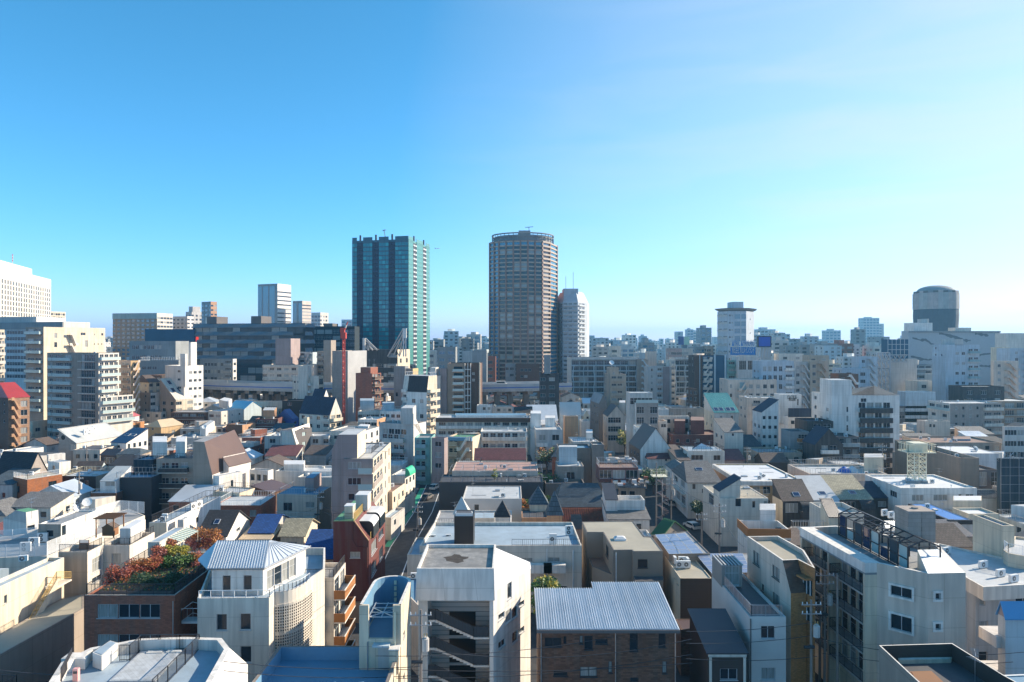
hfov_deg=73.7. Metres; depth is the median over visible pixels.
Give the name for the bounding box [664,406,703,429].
block
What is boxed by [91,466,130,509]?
house
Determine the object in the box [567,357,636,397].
apartment building
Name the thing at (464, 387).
apartment building
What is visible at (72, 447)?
window
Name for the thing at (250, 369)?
window
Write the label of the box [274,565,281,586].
window
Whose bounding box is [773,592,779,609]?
window
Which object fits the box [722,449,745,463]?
house
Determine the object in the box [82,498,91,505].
satellite dish
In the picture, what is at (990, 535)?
building
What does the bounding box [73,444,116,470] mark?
house
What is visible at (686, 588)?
house
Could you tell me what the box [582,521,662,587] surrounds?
house
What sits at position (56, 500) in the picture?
infill houses
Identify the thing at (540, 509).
house
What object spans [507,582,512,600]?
window
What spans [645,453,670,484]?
house
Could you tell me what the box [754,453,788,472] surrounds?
house
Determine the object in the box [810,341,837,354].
office building
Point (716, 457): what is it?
window
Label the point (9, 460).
house
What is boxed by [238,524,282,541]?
house
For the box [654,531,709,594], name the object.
house
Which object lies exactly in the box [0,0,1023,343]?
sky
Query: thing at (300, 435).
building
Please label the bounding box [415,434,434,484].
house
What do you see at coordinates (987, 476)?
hall
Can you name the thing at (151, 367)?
office building
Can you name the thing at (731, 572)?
window
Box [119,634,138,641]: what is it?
window
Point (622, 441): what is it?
tree
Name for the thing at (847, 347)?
tower
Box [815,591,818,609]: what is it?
window
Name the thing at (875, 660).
power line
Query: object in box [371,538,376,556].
window
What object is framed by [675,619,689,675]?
house
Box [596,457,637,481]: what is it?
house
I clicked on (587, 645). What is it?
window
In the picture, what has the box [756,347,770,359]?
building
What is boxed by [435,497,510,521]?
house
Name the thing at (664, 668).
window
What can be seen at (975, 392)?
building
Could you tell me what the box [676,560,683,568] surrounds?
air conditioner
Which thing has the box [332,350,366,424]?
block
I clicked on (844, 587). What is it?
window
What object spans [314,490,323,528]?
utility pole
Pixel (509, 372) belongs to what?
office building
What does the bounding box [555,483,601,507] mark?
house
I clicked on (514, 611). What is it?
window
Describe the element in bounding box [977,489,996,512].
house
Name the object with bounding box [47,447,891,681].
ground
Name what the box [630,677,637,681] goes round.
window
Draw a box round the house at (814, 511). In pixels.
[809,502,863,528]
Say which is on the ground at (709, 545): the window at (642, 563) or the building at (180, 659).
the building at (180, 659)
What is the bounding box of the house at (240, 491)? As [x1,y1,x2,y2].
[213,482,254,499]
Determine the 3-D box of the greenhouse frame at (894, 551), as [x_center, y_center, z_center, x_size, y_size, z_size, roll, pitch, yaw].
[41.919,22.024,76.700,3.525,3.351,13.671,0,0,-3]
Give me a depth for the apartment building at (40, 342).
278.35 m
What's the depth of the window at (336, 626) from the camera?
81.72 m
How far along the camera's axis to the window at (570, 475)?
162.68 m
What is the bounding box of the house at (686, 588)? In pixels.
[665,556,711,618]
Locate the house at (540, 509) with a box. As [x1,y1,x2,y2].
[521,486,563,521]
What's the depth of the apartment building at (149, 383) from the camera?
307.25 m
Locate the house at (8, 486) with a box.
[0,468,40,499]
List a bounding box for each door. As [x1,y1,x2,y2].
[378,648,388,667]
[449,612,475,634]
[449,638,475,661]
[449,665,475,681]
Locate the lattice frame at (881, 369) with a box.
[870,352,906,391]
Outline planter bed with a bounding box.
[98,553,200,594]
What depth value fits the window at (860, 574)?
73.13 m
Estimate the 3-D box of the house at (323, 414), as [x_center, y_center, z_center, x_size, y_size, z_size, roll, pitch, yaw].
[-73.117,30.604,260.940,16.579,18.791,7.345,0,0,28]
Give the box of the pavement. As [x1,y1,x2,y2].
[385,484,438,541]
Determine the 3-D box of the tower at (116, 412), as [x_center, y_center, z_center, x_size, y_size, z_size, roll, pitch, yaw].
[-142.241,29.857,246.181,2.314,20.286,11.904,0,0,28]
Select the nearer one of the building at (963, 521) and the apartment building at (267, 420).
the building at (963, 521)
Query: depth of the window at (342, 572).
83.98 m
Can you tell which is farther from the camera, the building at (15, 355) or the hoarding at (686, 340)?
the hoarding at (686, 340)
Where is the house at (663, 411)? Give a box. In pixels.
[658,408,668,418]
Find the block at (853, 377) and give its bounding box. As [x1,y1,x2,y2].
[830,373,858,388]
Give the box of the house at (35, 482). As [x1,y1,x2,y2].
[13,469,61,498]
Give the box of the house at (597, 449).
[590,442,603,489]
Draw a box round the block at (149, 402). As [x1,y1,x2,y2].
[139,391,159,411]
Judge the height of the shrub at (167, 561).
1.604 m
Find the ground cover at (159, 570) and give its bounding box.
[99,552,202,590]
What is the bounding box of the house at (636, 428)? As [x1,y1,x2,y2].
[633,425,650,435]
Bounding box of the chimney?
[304,417,308,424]
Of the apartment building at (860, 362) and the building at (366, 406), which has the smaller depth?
the building at (366, 406)
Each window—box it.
[2,279,26,316]
[21,401,26,406]
[21,409,26,415]
[21,418,26,424]
[21,427,26,432]
[21,436,26,441]
[46,530,53,537]
[48,481,55,486]
[62,525,66,536]
[70,444,75,450]
[92,555,102,573]
[92,574,100,584]
[96,604,117,618]
[98,634,117,645]
[104,457,114,463]
[105,482,114,485]
[112,553,120,564]
[113,320,153,358]
[117,604,138,618]
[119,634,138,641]
[139,604,160,618]
[140,634,159,637]
[162,463,168,467]
[162,478,168,482]
[162,493,168,498]
[171,463,177,467]
[171,478,177,482]
[181,463,187,467]
[181,478,187,482]
[195,327,302,349]
[202,351,209,354]
[210,351,216,355]
[215,614,226,631]
[217,343,224,347]
[221,575,230,591]
[225,351,231,355]
[233,343,239,347]
[233,351,239,355]
[239,613,250,630]
[240,351,247,355]
[240,359,247,364]
[240,367,247,372]
[240,375,247,380]
[241,646,251,663]
[242,575,251,591]
[248,360,254,364]
[248,367,254,372]
[248,375,254,380]
[256,360,262,365]
[256,368,262,373]
[256,376,262,380]
[266,569,273,591]
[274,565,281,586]
[279,327,286,331]
[281,431,294,444]
[282,561,289,583]
[283,502,291,510]
[289,558,296,578]
[306,502,313,507]
[335,577,337,590]
[335,601,337,613]
[335,624,339,636]
[340,568,344,589]
[340,601,344,611]
[340,624,344,634]
[348,462,360,468]
[348,478,360,484]
[348,494,354,499]
[350,552,359,558]
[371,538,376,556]
[371,560,376,577]
[378,528,383,541]
[379,547,383,562]
[383,428,387,433]
[401,429,405,434]
[435,452,440,457]
[474,504,478,509]
[498,611,504,621]
[498,638,506,650]
[505,608,511,624]
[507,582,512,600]
[512,606,517,620]
[512,630,518,645]
[518,626,524,635]
[521,558,532,562]
[539,435,545,439]
[545,638,561,647]
[548,557,559,562]
[552,435,558,439]
[553,671,567,676]
[558,303,576,382]
[566,472,574,478]
[579,667,597,677]
[584,636,593,650]
[595,639,607,644]
[600,470,611,477]
[608,417,620,422]
[608,426,620,431]
[608,435,620,440]
[608,661,612,673]
[613,470,624,477]
[626,470,637,477]
[629,633,638,651]
[630,398,651,403]
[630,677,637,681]
[637,407,643,412]
[637,417,643,423]
[637,559,647,568]
[650,407,656,412]
[650,417,656,423]
[658,634,665,647]
[662,661,667,674]
[691,455,702,459]
[709,493,713,505]
[714,455,720,459]
[719,669,737,680]
[725,566,738,584]
[735,499,740,506]
[739,361,745,369]
[748,361,751,369]
[753,486,759,492]
[753,551,759,567]
[760,626,775,639]
[761,668,775,680]
[763,486,769,493]
[771,565,779,581]
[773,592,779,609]
[785,503,797,512]
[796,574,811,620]
[798,434,806,437]
[814,546,819,559]
[815,565,819,585]
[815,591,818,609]
[822,550,826,563]
[822,570,826,589]
[822,623,826,642]
[840,562,847,576]
[840,583,846,603]
[840,611,847,631]
[842,639,846,656]
[843,502,854,507]
[849,645,855,665]
[850,566,855,581]
[850,588,855,609]
[850,616,855,637]
[858,572,862,585]
[858,593,862,614]
[858,623,862,643]
[859,402,864,407]
[859,413,864,417]
[859,422,864,427]
[859,432,864,437]
[859,652,862,672]
[867,402,873,407]
[867,413,873,417]
[867,423,873,427]
[867,433,873,437]
[867,443,873,447]
[875,402,881,407]
[875,413,881,417]
[875,423,881,427]
[875,433,881,437]
[875,443,881,447]
[878,501,885,506]
[883,402,889,407]
[883,413,889,417]
[883,423,889,427]
[883,433,889,437]
[883,443,889,447]
[890,490,896,497]
[891,585,911,598]
[891,614,911,632]
[912,495,923,500]
[934,495,946,500]
[979,472,986,485]
[979,621,986,625]
[979,652,986,659]
[991,472,996,485]
[1005,403,1013,407]
[1005,410,1013,414]
[1005,430,1016,434]
[1005,441,1016,445]
[1005,452,1016,456]
[1017,403,1023,407]
[1017,410,1023,414]
[1018,430,1023,434]
[1018,441,1023,445]
[1018,452,1023,456]
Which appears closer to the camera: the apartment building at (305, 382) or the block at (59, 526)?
the block at (59, 526)
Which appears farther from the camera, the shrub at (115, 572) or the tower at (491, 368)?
the tower at (491, 368)
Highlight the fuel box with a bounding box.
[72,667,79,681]
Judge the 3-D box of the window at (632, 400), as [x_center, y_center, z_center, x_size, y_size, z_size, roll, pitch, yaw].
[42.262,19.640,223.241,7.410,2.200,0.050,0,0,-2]
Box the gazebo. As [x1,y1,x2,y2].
[93,513,126,537]
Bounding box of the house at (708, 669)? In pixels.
[687,608,748,681]
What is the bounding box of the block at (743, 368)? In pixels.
[732,356,757,377]
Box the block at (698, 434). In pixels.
[667,417,713,445]
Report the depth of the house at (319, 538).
107.53 m
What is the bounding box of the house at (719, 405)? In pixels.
[703,393,739,430]
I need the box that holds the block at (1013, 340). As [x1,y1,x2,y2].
[995,333,1023,347]
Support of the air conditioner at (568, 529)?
on the block at (561, 560)
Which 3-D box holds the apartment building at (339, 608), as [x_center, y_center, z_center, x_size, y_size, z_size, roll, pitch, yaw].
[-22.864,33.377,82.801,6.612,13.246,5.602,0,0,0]
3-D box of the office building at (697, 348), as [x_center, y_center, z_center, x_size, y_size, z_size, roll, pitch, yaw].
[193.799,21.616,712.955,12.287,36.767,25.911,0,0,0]
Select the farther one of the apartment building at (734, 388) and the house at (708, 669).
the apartment building at (734, 388)
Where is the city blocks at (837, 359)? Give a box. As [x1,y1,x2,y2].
[105,327,931,381]
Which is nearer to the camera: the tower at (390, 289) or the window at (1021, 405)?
the window at (1021, 405)
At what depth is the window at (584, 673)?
68.13 m
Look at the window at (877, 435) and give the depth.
207.15 m
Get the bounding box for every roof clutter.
[606,454,635,463]
[611,476,648,485]
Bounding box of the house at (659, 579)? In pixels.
[634,576,662,589]
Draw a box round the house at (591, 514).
[562,508,603,521]
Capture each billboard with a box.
[363,338,376,350]
[387,328,406,356]
[730,340,755,360]
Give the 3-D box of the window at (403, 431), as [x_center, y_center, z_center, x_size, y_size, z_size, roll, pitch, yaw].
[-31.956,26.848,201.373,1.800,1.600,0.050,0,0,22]
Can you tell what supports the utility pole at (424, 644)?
on the ground at (709, 545)
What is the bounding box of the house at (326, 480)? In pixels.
[297,474,331,505]
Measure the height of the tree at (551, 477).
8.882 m
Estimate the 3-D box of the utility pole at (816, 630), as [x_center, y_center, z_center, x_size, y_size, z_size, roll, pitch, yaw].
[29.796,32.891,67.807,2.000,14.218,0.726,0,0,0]
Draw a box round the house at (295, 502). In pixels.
[276,472,330,528]
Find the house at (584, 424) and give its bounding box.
[580,419,589,436]
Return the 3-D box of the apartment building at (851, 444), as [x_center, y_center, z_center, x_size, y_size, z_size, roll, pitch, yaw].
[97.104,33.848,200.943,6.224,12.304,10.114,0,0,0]
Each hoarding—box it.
[678,336,683,347]
[684,336,689,346]
[881,339,908,358]
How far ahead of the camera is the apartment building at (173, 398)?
298.60 m
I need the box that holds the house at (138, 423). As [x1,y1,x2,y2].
[133,412,143,427]
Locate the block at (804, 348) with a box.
[791,342,809,354]
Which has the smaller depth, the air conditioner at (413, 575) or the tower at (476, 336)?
the air conditioner at (413, 575)
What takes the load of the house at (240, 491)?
on the ground at (709, 545)
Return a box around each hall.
[57,422,121,468]
[230,400,260,419]
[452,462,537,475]
[474,448,525,461]
[895,440,978,488]
[937,446,998,468]
[979,465,996,488]
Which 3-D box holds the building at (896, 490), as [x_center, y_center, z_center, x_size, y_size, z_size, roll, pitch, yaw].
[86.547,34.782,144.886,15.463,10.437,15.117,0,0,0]
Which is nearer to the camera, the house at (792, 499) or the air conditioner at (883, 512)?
the air conditioner at (883, 512)
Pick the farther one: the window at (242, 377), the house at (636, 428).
the window at (242, 377)
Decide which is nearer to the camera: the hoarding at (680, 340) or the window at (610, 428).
the window at (610, 428)
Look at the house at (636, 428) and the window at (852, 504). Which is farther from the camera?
the house at (636, 428)
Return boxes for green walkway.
[385,488,423,546]
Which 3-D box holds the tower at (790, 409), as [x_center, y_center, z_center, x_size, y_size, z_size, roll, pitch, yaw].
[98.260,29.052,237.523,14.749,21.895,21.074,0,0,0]
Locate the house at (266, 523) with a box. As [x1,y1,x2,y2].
[247,514,289,533]
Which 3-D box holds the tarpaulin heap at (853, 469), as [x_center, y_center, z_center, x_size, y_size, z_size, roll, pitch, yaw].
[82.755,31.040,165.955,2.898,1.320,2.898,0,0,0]
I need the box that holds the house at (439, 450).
[431,436,447,483]
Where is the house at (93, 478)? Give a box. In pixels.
[62,466,109,491]
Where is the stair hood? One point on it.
(829, 512)
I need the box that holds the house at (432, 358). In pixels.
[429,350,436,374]
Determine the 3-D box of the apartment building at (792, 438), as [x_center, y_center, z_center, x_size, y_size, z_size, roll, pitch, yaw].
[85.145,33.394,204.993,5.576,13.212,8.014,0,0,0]
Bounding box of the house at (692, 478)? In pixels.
[671,461,720,518]
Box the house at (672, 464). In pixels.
[665,459,680,499]
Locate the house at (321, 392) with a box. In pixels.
[312,389,328,396]
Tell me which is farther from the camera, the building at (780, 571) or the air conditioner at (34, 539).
the air conditioner at (34, 539)
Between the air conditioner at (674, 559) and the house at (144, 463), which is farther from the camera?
the house at (144, 463)
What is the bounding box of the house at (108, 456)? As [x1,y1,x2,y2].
[100,448,122,464]
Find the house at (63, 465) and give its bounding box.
[48,459,70,475]
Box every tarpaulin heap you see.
[838,466,850,472]
[848,466,858,472]
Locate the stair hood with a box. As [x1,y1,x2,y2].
[819,498,839,525]
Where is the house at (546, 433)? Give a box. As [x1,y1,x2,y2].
[530,411,561,469]
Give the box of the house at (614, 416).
[602,400,625,451]
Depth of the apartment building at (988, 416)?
265.84 m
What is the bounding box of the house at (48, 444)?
[22,436,58,451]
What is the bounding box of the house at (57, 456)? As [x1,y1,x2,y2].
[47,453,64,461]
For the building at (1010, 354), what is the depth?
352.00 m
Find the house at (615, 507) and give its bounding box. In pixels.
[601,483,650,531]
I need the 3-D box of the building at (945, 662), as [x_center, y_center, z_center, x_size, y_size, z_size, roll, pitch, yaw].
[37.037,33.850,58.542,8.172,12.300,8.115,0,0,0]
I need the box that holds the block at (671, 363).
[666,359,675,404]
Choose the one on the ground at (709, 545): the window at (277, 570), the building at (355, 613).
the building at (355, 613)
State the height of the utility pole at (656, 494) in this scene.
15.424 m
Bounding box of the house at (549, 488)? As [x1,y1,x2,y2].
[544,479,583,496]
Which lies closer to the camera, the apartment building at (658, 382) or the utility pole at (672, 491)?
the utility pole at (672, 491)
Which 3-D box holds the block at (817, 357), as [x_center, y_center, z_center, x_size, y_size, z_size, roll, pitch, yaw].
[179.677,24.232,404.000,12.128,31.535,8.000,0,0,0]
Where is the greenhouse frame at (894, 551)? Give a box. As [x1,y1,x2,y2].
[838,507,940,567]
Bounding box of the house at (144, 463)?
[133,451,160,471]
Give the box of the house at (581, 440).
[568,429,598,445]
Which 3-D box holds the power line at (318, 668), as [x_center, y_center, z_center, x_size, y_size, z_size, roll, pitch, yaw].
[-15.703,27.558,58.249,16.460,3.535,0.044,0,0,-23]
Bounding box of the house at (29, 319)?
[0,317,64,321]
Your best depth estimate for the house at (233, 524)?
114.52 m
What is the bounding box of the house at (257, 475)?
[249,468,272,487]
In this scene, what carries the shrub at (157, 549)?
on the planter bed
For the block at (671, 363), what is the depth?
352.10 m
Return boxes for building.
[0,322,89,389]
[0,330,5,382]
[0,382,29,449]
[0,500,144,574]
[0,557,71,633]
[0,594,83,681]
[24,327,104,420]
[30,420,46,437]
[47,352,120,439]
[49,634,247,681]
[58,537,102,597]
[84,544,208,650]
[103,519,153,580]
[118,467,161,519]
[119,360,139,413]
[129,341,188,359]
[139,357,188,375]
[139,375,159,392]
[139,410,165,423]
[145,329,194,341]
[149,490,220,551]
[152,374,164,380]
[153,430,248,512]
[160,378,192,418]
[171,410,209,426]
[171,420,224,447]
[173,316,193,328]
[177,517,189,551]
[186,306,201,323]
[193,316,314,394]
[200,359,236,397]
[208,397,242,424]
[241,441,259,447]
[252,646,397,681]
[254,401,281,415]
[255,407,282,430]
[265,432,330,453]
[275,460,331,485]
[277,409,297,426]
[280,423,311,459]
[292,365,323,398]
[300,352,316,364]
[306,555,355,645]
[314,323,358,351]
[317,340,335,396]
[329,424,378,444]
[332,429,390,528]
[333,491,384,600]
[349,601,360,622]
[356,367,382,421]
[358,398,380,418]
[358,417,385,425]
[379,405,425,467]
[388,483,404,511]
[394,366,408,409]
[401,371,439,435]
[407,538,423,576]
[415,544,530,681]
[430,367,440,413]
[436,413,530,454]
[437,347,456,374]
[439,464,547,509]
[440,368,446,413]
[447,362,481,413]
[448,433,480,473]
[462,351,471,361]
[463,486,521,521]
[481,428,526,461]
[505,364,514,394]
[534,581,679,681]
[539,355,558,418]
[558,289,588,382]
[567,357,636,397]
[590,392,606,442]
[604,367,625,414]
[609,346,620,356]
[621,346,633,356]
[626,391,657,460]
[636,359,648,390]
[644,366,671,404]
[645,351,656,365]
[658,419,666,441]
[659,415,688,431]
[666,348,681,358]
[669,357,687,395]
[682,348,692,356]
[688,344,703,352]
[712,554,785,681]
[719,378,776,410]
[727,360,735,377]
[739,396,773,434]
[747,536,814,681]
[752,360,794,392]
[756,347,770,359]
[767,337,788,352]
[774,354,803,360]
[781,428,808,463]
[788,454,885,480]
[794,361,809,407]
[795,418,833,431]
[800,526,965,681]
[803,360,828,407]
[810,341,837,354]
[811,378,898,472]
[832,368,869,387]
[835,433,859,461]
[851,356,877,386]
[862,342,880,355]
[865,474,976,520]
[879,643,1014,681]
[884,358,916,393]
[897,391,935,421]
[902,436,1000,450]
[908,503,972,533]
[917,420,949,435]
[926,400,1003,437]
[932,339,980,400]
[936,519,972,542]
[938,543,1023,659]
[948,385,1003,399]
[952,496,998,519]
[964,398,1023,425]
[973,514,1013,556]
[991,361,1019,398]
[995,452,1023,513]
[997,348,1023,394]
[1002,426,1023,457]
[1003,536,1023,568]
[1005,674,1023,681]
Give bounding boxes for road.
[385,485,438,576]
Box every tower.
[0,254,50,316]
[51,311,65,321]
[99,394,134,433]
[112,313,172,359]
[165,342,202,409]
[202,301,216,323]
[258,284,290,322]
[262,338,317,400]
[293,301,310,322]
[311,312,327,325]
[342,319,351,325]
[352,229,429,374]
[359,575,410,681]
[366,349,409,382]
[380,402,402,420]
[408,577,417,674]
[434,339,444,349]
[466,332,480,348]
[472,350,486,381]
[482,337,488,343]
[488,356,495,394]
[489,226,557,394]
[516,363,538,391]
[559,402,580,443]
[563,415,577,443]
[589,335,594,347]
[638,334,646,341]
[638,338,653,350]
[674,331,682,347]
[685,328,692,339]
[686,387,696,405]
[688,355,726,407]
[693,330,695,342]
[696,325,711,343]
[702,346,713,354]
[715,302,756,359]
[754,327,775,335]
[774,393,810,446]
[828,340,853,355]
[858,317,878,341]
[879,324,883,336]
[897,441,936,479]
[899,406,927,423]
[912,285,959,330]
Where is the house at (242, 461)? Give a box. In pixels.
[222,452,251,487]
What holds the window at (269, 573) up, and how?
in the block at (259, 602)
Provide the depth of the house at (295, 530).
116.52 m
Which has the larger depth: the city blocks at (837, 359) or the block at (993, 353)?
the city blocks at (837, 359)
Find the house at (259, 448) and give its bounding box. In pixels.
[244,444,263,459]
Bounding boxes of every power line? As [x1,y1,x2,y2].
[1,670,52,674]
[223,661,418,668]
[223,670,418,677]
[396,663,689,671]
[397,654,691,678]
[399,637,609,656]
[429,639,690,657]
[686,621,816,631]
[686,635,812,643]
[686,656,816,660]
[822,653,1009,663]
[823,639,1023,654]
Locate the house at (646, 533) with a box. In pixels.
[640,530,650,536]
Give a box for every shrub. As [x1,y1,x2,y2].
[103,563,134,584]
[122,557,148,576]
[128,570,161,587]
[143,553,163,571]
[147,544,167,557]
[158,569,189,585]
[160,555,173,568]
[162,538,177,556]
[167,544,191,556]
[171,553,194,569]
[184,526,213,550]
[189,550,203,566]
[197,528,223,549]
[491,468,498,479]
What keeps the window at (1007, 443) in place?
in the apartment building at (1012, 439)
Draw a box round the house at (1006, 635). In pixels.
[979,601,1023,674]
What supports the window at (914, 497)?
in the building at (896, 490)
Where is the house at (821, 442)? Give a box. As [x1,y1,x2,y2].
[802,425,842,463]
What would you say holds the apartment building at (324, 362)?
on the ground at (709, 545)
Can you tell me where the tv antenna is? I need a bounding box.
[968,648,979,662]
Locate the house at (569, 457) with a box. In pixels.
[555,444,590,482]
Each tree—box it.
[522,498,528,507]
[530,575,560,613]
[534,447,554,474]
[538,472,559,481]
[616,429,625,454]
[641,466,663,493]
[690,500,702,521]
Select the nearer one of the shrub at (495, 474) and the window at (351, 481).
the window at (351, 481)
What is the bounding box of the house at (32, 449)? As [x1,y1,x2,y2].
[0,446,43,455]
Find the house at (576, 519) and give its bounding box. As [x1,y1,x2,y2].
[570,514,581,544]
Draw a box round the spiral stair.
[650,469,668,520]
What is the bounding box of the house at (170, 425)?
[146,418,183,437]
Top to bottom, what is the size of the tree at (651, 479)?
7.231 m
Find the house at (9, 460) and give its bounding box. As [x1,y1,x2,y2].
[0,451,47,474]
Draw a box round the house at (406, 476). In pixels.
[391,465,415,513]
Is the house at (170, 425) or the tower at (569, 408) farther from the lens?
the house at (170, 425)
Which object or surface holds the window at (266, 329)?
in the office building at (250, 347)
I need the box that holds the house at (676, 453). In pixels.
[668,444,691,462]
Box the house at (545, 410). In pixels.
[532,405,557,423]
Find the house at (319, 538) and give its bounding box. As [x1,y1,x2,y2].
[305,529,332,562]
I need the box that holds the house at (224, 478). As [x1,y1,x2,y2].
[213,471,241,486]
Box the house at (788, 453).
[746,447,801,463]
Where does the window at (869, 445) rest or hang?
in the apartment building at (868, 416)
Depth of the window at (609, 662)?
68.13 m
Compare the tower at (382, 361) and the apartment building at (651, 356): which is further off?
the apartment building at (651, 356)
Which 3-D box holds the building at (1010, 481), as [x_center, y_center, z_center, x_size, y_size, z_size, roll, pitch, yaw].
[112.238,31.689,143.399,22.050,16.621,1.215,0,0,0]
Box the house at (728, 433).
[713,418,742,454]
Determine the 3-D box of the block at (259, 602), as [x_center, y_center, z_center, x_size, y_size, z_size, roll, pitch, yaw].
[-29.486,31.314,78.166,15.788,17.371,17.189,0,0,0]
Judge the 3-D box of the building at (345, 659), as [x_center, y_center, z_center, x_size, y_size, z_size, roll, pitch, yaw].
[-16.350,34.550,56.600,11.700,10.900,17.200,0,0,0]
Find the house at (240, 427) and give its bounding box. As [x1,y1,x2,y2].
[227,422,254,436]
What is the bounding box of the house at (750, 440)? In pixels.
[743,434,762,462]
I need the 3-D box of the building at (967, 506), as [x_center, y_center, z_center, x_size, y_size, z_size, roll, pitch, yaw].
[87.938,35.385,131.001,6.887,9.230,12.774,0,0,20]
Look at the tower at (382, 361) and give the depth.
375.22 m
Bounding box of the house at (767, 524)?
[737,504,790,552]
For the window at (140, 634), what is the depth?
73.13 m
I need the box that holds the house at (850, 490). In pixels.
[820,475,875,530]
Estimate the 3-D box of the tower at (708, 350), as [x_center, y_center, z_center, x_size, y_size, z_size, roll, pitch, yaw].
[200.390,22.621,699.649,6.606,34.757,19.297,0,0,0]
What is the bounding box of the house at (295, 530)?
[277,518,319,544]
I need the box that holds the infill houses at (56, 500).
[0,390,1023,681]
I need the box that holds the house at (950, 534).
[934,523,972,550]
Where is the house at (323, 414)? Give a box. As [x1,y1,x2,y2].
[299,396,342,431]
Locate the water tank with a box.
[895,506,935,547]
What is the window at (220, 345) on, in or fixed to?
in the office building at (250, 347)
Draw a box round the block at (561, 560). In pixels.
[419,522,581,612]
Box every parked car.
[421,493,433,499]
[429,483,438,489]
[663,499,674,506]
[683,521,700,529]
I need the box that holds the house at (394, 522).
[385,507,404,539]
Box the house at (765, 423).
[752,397,778,446]
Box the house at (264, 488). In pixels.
[250,479,291,510]
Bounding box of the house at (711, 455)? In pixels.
[680,442,724,465]
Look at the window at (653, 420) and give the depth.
221.32 m
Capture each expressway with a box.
[203,379,571,405]
[248,396,529,405]
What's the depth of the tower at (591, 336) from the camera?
1100.14 m
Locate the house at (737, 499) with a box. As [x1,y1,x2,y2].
[703,474,767,545]
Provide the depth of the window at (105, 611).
73.13 m
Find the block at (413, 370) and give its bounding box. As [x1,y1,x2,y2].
[405,368,417,374]
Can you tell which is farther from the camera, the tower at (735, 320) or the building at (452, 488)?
the tower at (735, 320)
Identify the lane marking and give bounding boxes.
[385,486,438,575]
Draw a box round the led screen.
[756,336,770,357]
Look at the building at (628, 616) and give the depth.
68.09 m
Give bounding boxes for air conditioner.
[18,555,27,561]
[20,542,31,551]
[28,537,39,546]
[37,532,47,541]
[190,502,196,509]
[196,500,202,507]
[411,572,416,579]
[549,533,556,543]
[565,525,572,534]
[673,555,676,564]
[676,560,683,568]
[678,556,685,559]
[683,560,690,568]
[881,509,887,515]
[887,511,893,518]
[942,546,950,553]
[978,560,987,568]
[995,568,1005,577]
[1008,573,1018,582]
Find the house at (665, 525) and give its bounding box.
[651,518,687,534]
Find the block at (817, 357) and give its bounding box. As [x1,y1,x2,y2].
[802,355,828,376]
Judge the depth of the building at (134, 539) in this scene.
97.49 m
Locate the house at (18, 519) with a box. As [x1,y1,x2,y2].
[3,508,38,535]
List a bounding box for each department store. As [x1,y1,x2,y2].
[901,319,1000,384]
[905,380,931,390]
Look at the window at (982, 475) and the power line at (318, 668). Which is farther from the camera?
the window at (982, 475)
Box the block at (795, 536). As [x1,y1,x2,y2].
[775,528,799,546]
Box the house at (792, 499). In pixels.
[771,479,813,527]
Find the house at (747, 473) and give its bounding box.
[712,464,794,503]
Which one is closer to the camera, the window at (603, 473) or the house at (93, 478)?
the window at (603, 473)
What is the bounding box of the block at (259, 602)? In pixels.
[197,540,324,681]
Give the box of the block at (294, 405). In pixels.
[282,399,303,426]
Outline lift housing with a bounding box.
[454,510,474,543]
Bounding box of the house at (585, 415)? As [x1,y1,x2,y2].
[581,410,589,420]
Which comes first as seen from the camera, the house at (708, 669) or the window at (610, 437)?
the house at (708, 669)
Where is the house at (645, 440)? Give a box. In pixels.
[629,422,670,468]
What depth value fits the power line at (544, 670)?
64.87 m
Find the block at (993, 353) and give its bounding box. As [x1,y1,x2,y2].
[991,347,1010,360]
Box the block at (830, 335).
[822,329,840,342]
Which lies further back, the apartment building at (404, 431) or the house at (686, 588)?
the apartment building at (404, 431)
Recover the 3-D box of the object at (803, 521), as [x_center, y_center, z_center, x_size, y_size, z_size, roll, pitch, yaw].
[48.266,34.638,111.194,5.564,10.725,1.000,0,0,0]
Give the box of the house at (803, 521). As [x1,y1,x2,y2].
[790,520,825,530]
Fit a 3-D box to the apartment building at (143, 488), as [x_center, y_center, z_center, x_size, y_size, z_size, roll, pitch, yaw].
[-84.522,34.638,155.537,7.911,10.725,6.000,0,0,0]
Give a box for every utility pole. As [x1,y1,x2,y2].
[74,472,82,493]
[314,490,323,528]
[409,609,431,681]
[412,505,422,537]
[656,462,656,526]
[667,478,675,519]
[696,512,706,544]
[713,503,725,552]
[744,447,750,463]
[801,599,821,681]
[815,594,826,681]
[816,571,834,681]
[836,573,838,681]
[878,445,886,463]
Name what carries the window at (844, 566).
in the apartment building at (921, 599)
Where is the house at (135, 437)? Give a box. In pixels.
[110,427,148,449]
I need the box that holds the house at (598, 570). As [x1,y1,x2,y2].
[588,557,611,587]
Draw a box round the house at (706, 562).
[697,553,746,577]
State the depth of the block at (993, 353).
376.93 m
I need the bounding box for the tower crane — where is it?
[340,322,347,424]
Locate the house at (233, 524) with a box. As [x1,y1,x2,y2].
[199,510,251,551]
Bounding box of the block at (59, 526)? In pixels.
[38,510,97,542]
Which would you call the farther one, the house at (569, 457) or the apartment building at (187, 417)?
the apartment building at (187, 417)
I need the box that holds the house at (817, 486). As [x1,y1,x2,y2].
[794,475,839,501]
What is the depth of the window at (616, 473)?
145.15 m
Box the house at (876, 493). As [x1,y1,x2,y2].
[858,481,887,530]

